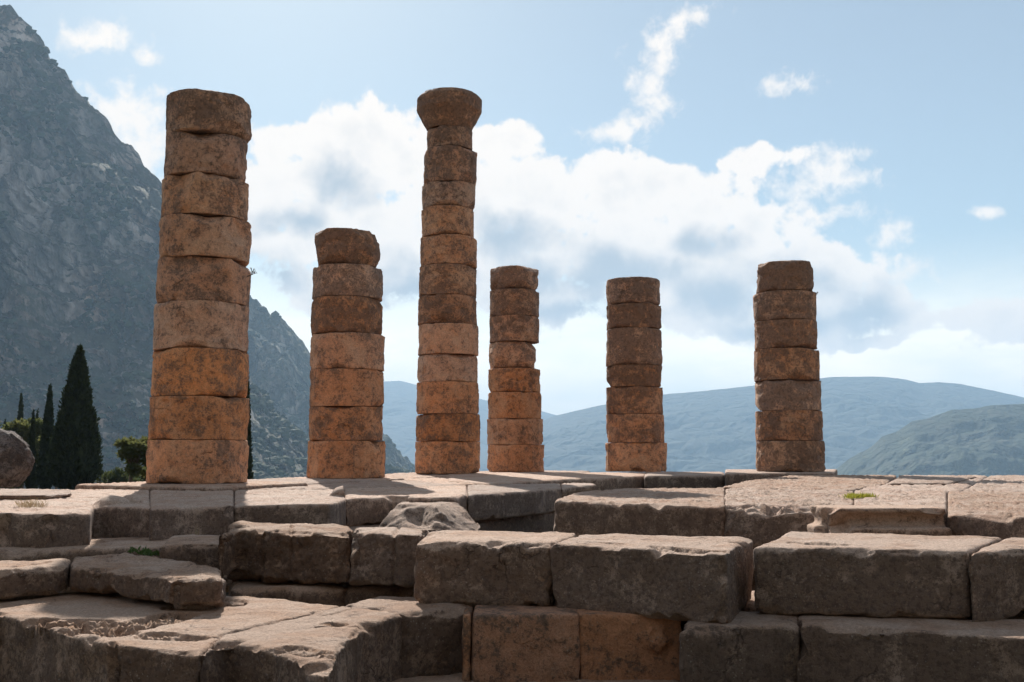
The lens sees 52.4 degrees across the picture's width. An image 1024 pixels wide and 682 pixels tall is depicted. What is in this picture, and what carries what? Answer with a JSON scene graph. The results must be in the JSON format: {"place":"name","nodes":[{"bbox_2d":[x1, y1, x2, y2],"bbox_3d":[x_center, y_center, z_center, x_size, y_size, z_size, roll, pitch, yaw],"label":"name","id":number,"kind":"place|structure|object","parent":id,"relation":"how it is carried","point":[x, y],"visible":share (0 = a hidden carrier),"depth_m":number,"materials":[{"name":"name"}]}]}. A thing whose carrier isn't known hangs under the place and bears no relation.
{"place":"outdoors","nodes":[
{"label":"outdoors","id":0,"kind":"place"},
{"bbox_2d":[13,496,47,507],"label":"dry grass","id":1,"kind":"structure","parent":0,"point":[31,503],"depth_m":12.26,"materials":[{"name":"beige plant"}]},
{"bbox_2d":[0,488,71,499],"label":"paving slab","id":2,"kind":"structure","parent":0,"point":[8,494],"depth_m":14.62,"materials":[{"name":"stone"}]},
{"bbox_2d":[0,489,150,547],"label":"paving slab","id":3,"kind":"structure","parent":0,"point":[77,517],"depth_m":12.26,"materials":[{"name":"stone"}]},
{"bbox_2d":[0,592,338,681],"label":"stone block","id":4,"kind":"structure","parent":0,"point":[85,637],"depth_m":7.50,"materials":[{"name":"stone"}]},
{"bbox_2d":[0,558,70,599],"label":"stone block","id":5,"kind":"structure","parent":4,"relation":"on","point":[49,577],"depth_m":8.76,"materials":[{"name":"stone"}]},
{"bbox_2d":[68,552,222,605],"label":"stone block","id":6,"kind":"structure","parent":4,"relation":"on","point":[133,576],"depth_m":8.57,"materials":[{"name":"stone"}]},
{"bbox_2d":[173,578,225,609],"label":"stone block","id":7,"kind":"structure","parent":4,"relation":"on","point":[176,594],"depth_m":8.10,"materials":[{"name":"stone"}]},
{"bbox_2d":[0,4,395,488],"bbox_3d":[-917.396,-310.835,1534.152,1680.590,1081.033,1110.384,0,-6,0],"label":"mountain","id":8,"kind":"structure","parent":0,"point":[53,265],"depth_m":1276.71,"materials":[{"name":"grey stone"}]},
{"bbox_2d":[0,26,414,488],"bbox_3d":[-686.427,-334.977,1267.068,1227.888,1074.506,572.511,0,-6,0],"label":"scrub","id":9,"kind":"object","parent":8,"relation":"on","point":[264,401],"visible":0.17,"depth_m":1308.61,"materials":[{"name":"green plant"}]},
{"bbox_2d":[228,580,346,606],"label":"stone block","id":10,"kind":"structure","parent":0,"point":[324,593],"depth_m":9.42,"materials":[{"name":"stone"}]},
{"bbox_2d":[218,520,352,583],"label":"stone block","id":11,"kind":"structure","parent":10,"relation":"on","point":[303,553],"depth_m":9.58,"materials":[{"name":"stone"}]},
{"bbox_2d":[234,486,345,525],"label":"paving slab","id":12,"kind":"structure","parent":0,"point":[308,506],"depth_m":13.24,"materials":[{"name":"stone"}]},
{"bbox_2d":[248,299,411,471],"bbox_3d":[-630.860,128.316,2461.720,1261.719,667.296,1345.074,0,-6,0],"label":"mountain","id":13,"kind":"structure","parent":0,"point":[280,367],"depth_m":2144.64,"materials":[{"name":"grey stone"}]},
{"bbox_2d":[247,295,414,469],"bbox_3d":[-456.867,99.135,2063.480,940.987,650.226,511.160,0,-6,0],"label":"scrub","id":14,"kind":"object","parent":13,"relation":"on","point":[301,420],"visible":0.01,"depth_m":2160.20,"materials":[{"name":"green plant"}]},
{"bbox_2d":[393,472,486,474],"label":"paving slab","id":15,"kind":"structure","parent":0,"point":[420,473],"depth_m":28.35,"materials":[{"name":"stone"}]},
{"bbox_2d":[415,87,481,473],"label":"stone column","id":16,"kind":"structure","parent":15,"relation":"on","point":[447,425],"depth_m":28.18,"materials":[{"name":"stone"}]},
{"bbox_2d":[382,381,555,464],"bbox_3d":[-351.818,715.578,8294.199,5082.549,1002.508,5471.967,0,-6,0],"label":"hills","id":17,"kind":"structure","parent":0,"point":[400,414],"depth_m":7861.70,"materials":[{"name":"blue"}]},
{"bbox_2d":[0,0,1023,414],"label":"sky","id":18,"kind":"structure","parent":0,"point":[691,146],"materials":[{"name":"blue"}]},
{"bbox_2d":[644,472,724,488],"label":"paving slab","id":19,"kind":"structure","parent":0,"point":[683,480],"depth_m":26.09,"materials":[{"name":"stone"}]},
{"bbox_2d":[679,611,800,681],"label":"stone block","id":20,"kind":"structure","parent":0,"point":[745,646],"depth_m":7.38,"materials":[{"name":"stone"}]},
{"bbox_2d":[479,377,1023,473],"bbox_3d":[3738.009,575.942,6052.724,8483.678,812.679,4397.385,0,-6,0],"label":"hills","id":21,"kind":"structure","parent":0,"point":[710,431],"depth_m":5684.08,"materials":[{"name":"blue"}]},
{"bbox_2d":[724,488,853,547],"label":"paving slab","id":22,"kind":"structure","parent":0,"point":[758,516],"depth_m":11.56,"materials":[{"name":"stone"}]},
{"bbox_2d":[753,531,1001,618],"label":"stone block","id":23,"kind":"structure","parent":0,"point":[888,575],"depth_m":7.81,"materials":[{"name":"stone"}]},
{"bbox_2d":[836,404,1023,477],"bbox_3d":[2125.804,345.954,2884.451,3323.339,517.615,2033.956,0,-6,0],"label":"hills","id":24,"kind":"structure","parent":0,"point":[987,441],"depth_m":2764.94,"materials":[{"name":"blue"}]},
{"bbox_2d":[888,475,976,485],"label":"paving slab","id":25,"kind":"structure","parent":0,"point":[918,480],"depth_m":20.62,"materials":[{"name":"stone"}]},
{"bbox_2d":[947,491,1023,539],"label":"paving slab","id":26,"kind":"structure","parent":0,"point":[999,514],"depth_m":10.40,"materials":[{"name":"stone"}]},
{"bbox_3d":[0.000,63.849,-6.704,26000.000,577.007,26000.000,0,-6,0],"label":"ground","id":27,"kind":"structure","parent":0,"visible":0},
{"bbox_2d":[0,428,34,487],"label":"boulder","id":28,"kind":"object","parent":27,"relation":"on","point":[17,460],"visible":1,"depth_m":18.62,"materials":[{"name":"stone"}]},
{"bbox_2d":[12,393,23,488],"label":"cypress tree","id":29,"kind":"object","parent":27,"relation":"on","point":[20,411],"visible":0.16,"depth_m":94.78,"materials":[{"name":"green plant"}]},
{"bbox_2d":[1,417,42,488],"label":"shrub","id":30,"kind":"object","parent":27,"relation":"on","point":[20,427],"visible":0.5,"depth_m":69.27,"materials":[{"name":"green plant"}]},
{"bbox_2d":[24,409,36,488],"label":"cypress tree","id":31,"kind":"object","parent":27,"relation":"on","point":[30,481],"visible":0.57,"depth_m":59.59,"materials":[{"name":"green plant"}]},
{"bbox_2d":[34,408,39,488],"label":"cypress tree","id":32,"kind":"object","parent":27,"relation":"on","point":[36,483],"visible":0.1,"depth_m":104.63,"materials":[{"name":"green plant"}]},
{"bbox_2d":[35,437,40,470],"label":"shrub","id":33,"kind":"object","parent":27,"relation":"on","point":[37,446],"visible":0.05,"depth_m":71.20,"materials":[{"name":"green plant"}]},
{"bbox_2d":[35,383,54,488],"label":"cypress tree","id":34,"kind":"object","parent":27,"relation":"on","point":[42,479],"visible":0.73,"depth_m":61.43,"materials":[{"name":"green plant"}]},
{"bbox_2d":[45,344,103,489],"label":"cypress tree","id":35,"kind":"object","parent":27,"relation":"on","point":[74,458],"visible":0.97,"depth_m":57.11,"materials":[{"name":"green plant"}]},
{"bbox_2d":[0,537,232,593],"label":"stone block","id":36,"kind":"structure","parent":27,"relation":"on","point":[101,546],"depth_m":11.00,"materials":[{"name":"stone"}]},
{"bbox_2d":[95,466,142,483],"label":"shrub","id":37,"kind":"object","parent":27,"relation":"on","point":[117,475],"visible":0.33,"depth_m":58.86,"materials":[{"name":"green plant"}]},
{"bbox_2d":[113,435,147,481],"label":"shrub","id":38,"kind":"object","parent":27,"relation":"on","point":[131,451],"visible":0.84,"depth_m":45.24,"materials":[{"name":"green plant"}]},
{"bbox_2d":[159,534,219,569],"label":"stone block","id":39,"kind":"structure","parent":27,"relation":"on","point":[199,549],"depth_m":9.86,"materials":[{"name":"stone"}]},
{"bbox_2d":[127,546,159,555],"bbox_3d":[-3.521,2.058,10.201,0.949,0.080,0.347,-5,-8,38],"label":"weed","id":40,"kind":"object","parent":39,"relation":"on","point":[146,551],"visible":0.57,"depth_m":10.19,"materials":[{"name":"green plant"}]},
{"bbox_2d":[246,352,253,478],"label":"cypress tree","id":41,"kind":"object","parent":27,"relation":"on","point":[250,466],"visible":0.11,"depth_m":49.70,"materials":[{"name":"green plant"}]},
{"bbox_2d":[0,511,554,600],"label":"stone block","id":42,"kind":"structure","parent":27,"relation":"on","point":[539,523],"depth_m":17.47,"materials":[{"name":"stone"}]},
{"bbox_2d":[149,490,233,540],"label":"paving slab","id":43,"kind":"structure","parent":42,"relation":"on","point":[178,512],"depth_m":12.52,"materials":[{"name":"stone"}]},
{"bbox_2d":[345,485,467,526],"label":"paving slab","id":44,"kind":"structure","parent":42,"relation":"on","point":[365,506],"depth_m":15.39,"materials":[{"name":"stone"}]},
{"bbox_2d":[379,501,480,531],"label":"boulder","id":45,"kind":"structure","parent":42,"relation":"on","point":[434,516],"depth_m":14.22,"materials":[{"name":"stone"}]},
{"bbox_2d":[467,483,561,520],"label":"paving slab","id":46,"kind":"structure","parent":42,"relation":"on","point":[491,502],"depth_m":17.18,"materials":[{"name":"stone"}]},
{"bbox_2d":[561,483,596,492],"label":"paving slab","id":47,"kind":"structure","parent":46,"relation":"on","point":[572,487],"depth_m":20.13,"materials":[{"name":"stone"}]},
{"bbox_2d":[199,606,401,681],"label":"stone block","id":48,"kind":"structure","parent":27,"relation":"on","point":[343,644],"depth_m":6.84,"materials":[{"name":"stone"}]},
{"bbox_2d":[344,581,413,606],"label":"stone block","id":49,"kind":"structure","parent":27,"relation":"on","point":[355,594],"depth_m":9.41,"materials":[{"name":"stone"}]},
{"bbox_2d":[348,527,429,587],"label":"stone block","id":50,"kind":"structure","parent":49,"relation":"on","point":[383,556],"depth_m":9.28,"materials":[{"name":"stone"}]},
{"bbox_2d":[345,596,473,677],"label":"stone block","id":51,"kind":"structure","parent":27,"relation":"on","point":[431,644],"depth_m":8.06,"materials":[{"name":"stone"}]},
{"bbox_2d":[471,605,579,681],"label":"stone block","id":52,"kind":"structure","parent":27,"relation":"on","point":[513,643],"depth_m":7.80,"materials":[{"name":"stone"}]},
{"bbox_2d":[392,673,679,681],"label":"stone block","id":53,"kind":"structure","parent":27,"relation":"on","point":[457,677],"depth_m":7.79,"materials":[{"name":"stone"}]},
{"bbox_2d":[462,605,473,681],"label":"stone block","id":54,"kind":"structure","parent":53,"relation":"on","point":[467,638],"depth_m":7.83,"materials":[{"name":"stone"}]},
{"bbox_2d":[577,609,681,680],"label":"stone block","id":55,"kind":"structure","parent":27,"relation":"on","point":[620,646],"depth_m":7.82,"materials":[{"name":"stone"}]},
{"bbox_2d":[474,591,1023,630],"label":"stone block","id":56,"kind":"structure","parent":27,"relation":"on","point":[750,607],"depth_m":8.58,"materials":[{"name":"stone"}]},
{"bbox_2d":[414,530,576,606],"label":"stone block","id":57,"kind":"structure","parent":56,"relation":"on","point":[471,568],"depth_m":8.39,"materials":[{"name":"stone"}]},
{"bbox_2d":[550,533,753,623],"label":"stone block","id":58,"kind":"structure","parent":56,"relation":"on","point":[707,579],"depth_m":7.94,"materials":[{"name":"stone"}]},
{"bbox_2d":[968,537,1023,621],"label":"stone block","id":59,"kind":"structure","parent":56,"relation":"on","point":[996,573],"depth_m":7.66,"materials":[{"name":"stone"}]},
{"bbox_2d":[752,548,754,590],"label":"stone block","id":60,"kind":"structure","parent":27,"relation":"on","point":[753,584],"depth_m":12.47,"materials":[{"name":"stone"}]},
{"bbox_2d":[553,487,725,536],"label":"paving slab","id":61,"kind":"structure","parent":60,"relation":"on","point":[690,512],"depth_m":12.31,"materials":[{"name":"stone"}]},
{"bbox_2d":[854,489,947,526],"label":"paving slab","id":62,"kind":"structure","parent":60,"relation":"on","point":[928,498],"depth_m":13.26,"materials":[{"name":"stone"}]},
{"bbox_2d":[843,492,879,498],"bbox_3d":[4.440,1.999,13.532,0.671,0.084,0.501,4,-7,-32],"label":"grass tuft","id":63,"kind":"object","parent":62,"relation":"on","point":[855,495],"visible":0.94,"depth_m":13.44,"materials":[{"name":"green plant"}]},
{"bbox_2d":[807,505,951,535],"bbox_3d":[3.737,1.976,10.679,1.295,0.557,0.742,0,-6,0],"label":"moulded fragment","id":64,"kind":"object","parent":62,"relation":"on","point":[926,520],"visible":0.54,"depth_m":10.46,"materials":[{"name":"stone"}]},
{"bbox_2d":[854,475,986,497],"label":"paving slab","id":65,"kind":"structure","parent":60,"relation":"on","point":[961,485],"depth_m":17.98,"materials":[{"name":"stone"}]},
{"bbox_2d":[962,475,1023,491],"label":"paving slab","id":66,"kind":"structure","parent":60,"relation":"on","point":[1005,483],"depth_m":18.41,"materials":[{"name":"stone"}]},
{"bbox_2d":[796,613,1023,681],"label":"stone block","id":67,"kind":"structure","parent":27,"relation":"on","point":[848,648],"depth_m":7.24,"materials":[{"name":"stone"}]},
{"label":"stone block","id":68,"kind":"object","parent":27,"relation":"on","visible":0},
{"bbox_2d":[75,481,307,493],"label":"paving slab","id":69,"kind":"structure","parent":68,"relation":"on","point":[144,485],"depth_m":17.96,"materials":[{"name":"stone"}]},
{"bbox_2d":[146,88,251,483],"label":"stone column","id":70,"kind":"structure","parent":69,"relation":"on","point":[199,419],"depth_m":18.77,"materials":[{"name":"stone"}]},
{"bbox_2d":[247,478,375,484],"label":"paving slab","id":71,"kind":"structure","parent":68,"relation":"on","point":[317,481],"depth_m":21.75,"materials":[{"name":"stone"}]},
{"bbox_2d":[266,476,426,480],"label":"paving slab","id":72,"kind":"structure","parent":68,"relation":"on","point":[387,478],"depth_m":23.70,"materials":[{"name":"stone"}]},
{"bbox_2d":[252,480,462,491],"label":"paving slab","id":73,"kind":"structure","parent":68,"relation":"on","point":[383,483],"depth_m":19.80,"materials":[{"name":"stone"}]},
{"bbox_2d":[306,228,385,477],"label":"stone column","id":74,"kind":"structure","parent":73,"relation":"on","point":[346,397],"depth_m":23.83,"materials":[{"name":"stone"}]},
{"bbox_2d":[385,474,448,477],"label":"paving slab","id":75,"kind":"structure","parent":68,"relation":"on","point":[418,475],"depth_m":26.59,"materials":[{"name":"stone"}]},
{"bbox_2d":[404,477,473,486],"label":"paving slab","id":76,"kind":"structure","parent":68,"relation":"on","point":[442,480],"depth_m":22.70,"materials":[{"name":"stone"}]},
{"bbox_2d":[479,470,588,472],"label":"paving slab","id":77,"kind":"structure","parent":68,"relation":"on","point":[548,471],"depth_m":32.68,"materials":[{"name":"stone"}]},
{"bbox_2d":[448,472,645,495],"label":"paving slab","id":78,"kind":"structure","parent":68,"relation":"on","point":[601,481],"depth_m":24.72,"materials":[{"name":"stone"}]},
{"bbox_2d":[487,265,543,471],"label":"stone column","id":79,"kind":"structure","parent":78,"relation":"on","point":[514,431],"depth_m":31.97,"materials":[{"name":"stone"}]},
{"bbox_2d":[605,276,666,471],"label":"stone column","id":80,"kind":"structure","parent":78,"relation":"on","point":[635,431],"depth_m":30.20,"materials":[{"name":"stone"}]},
{"bbox_2d":[725,469,837,485],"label":"paving slab","id":81,"kind":"structure","parent":68,"relation":"on","point":[733,476],"depth_m":25.70,"materials":[{"name":"stone"}]},
{"bbox_2d":[753,260,825,471],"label":"stone column","id":82,"kind":"structure","parent":81,"relation":"on","point":[789,427],"depth_m":26.92,"materials":[{"name":"stone"}]},
{"bbox_2d":[722,475,895,491],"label":"paving slab","id":83,"kind":"structure","parent":68,"relation":"on","point":[841,482],"depth_m":20.04,"materials":[{"name":"stone"}]}
]}

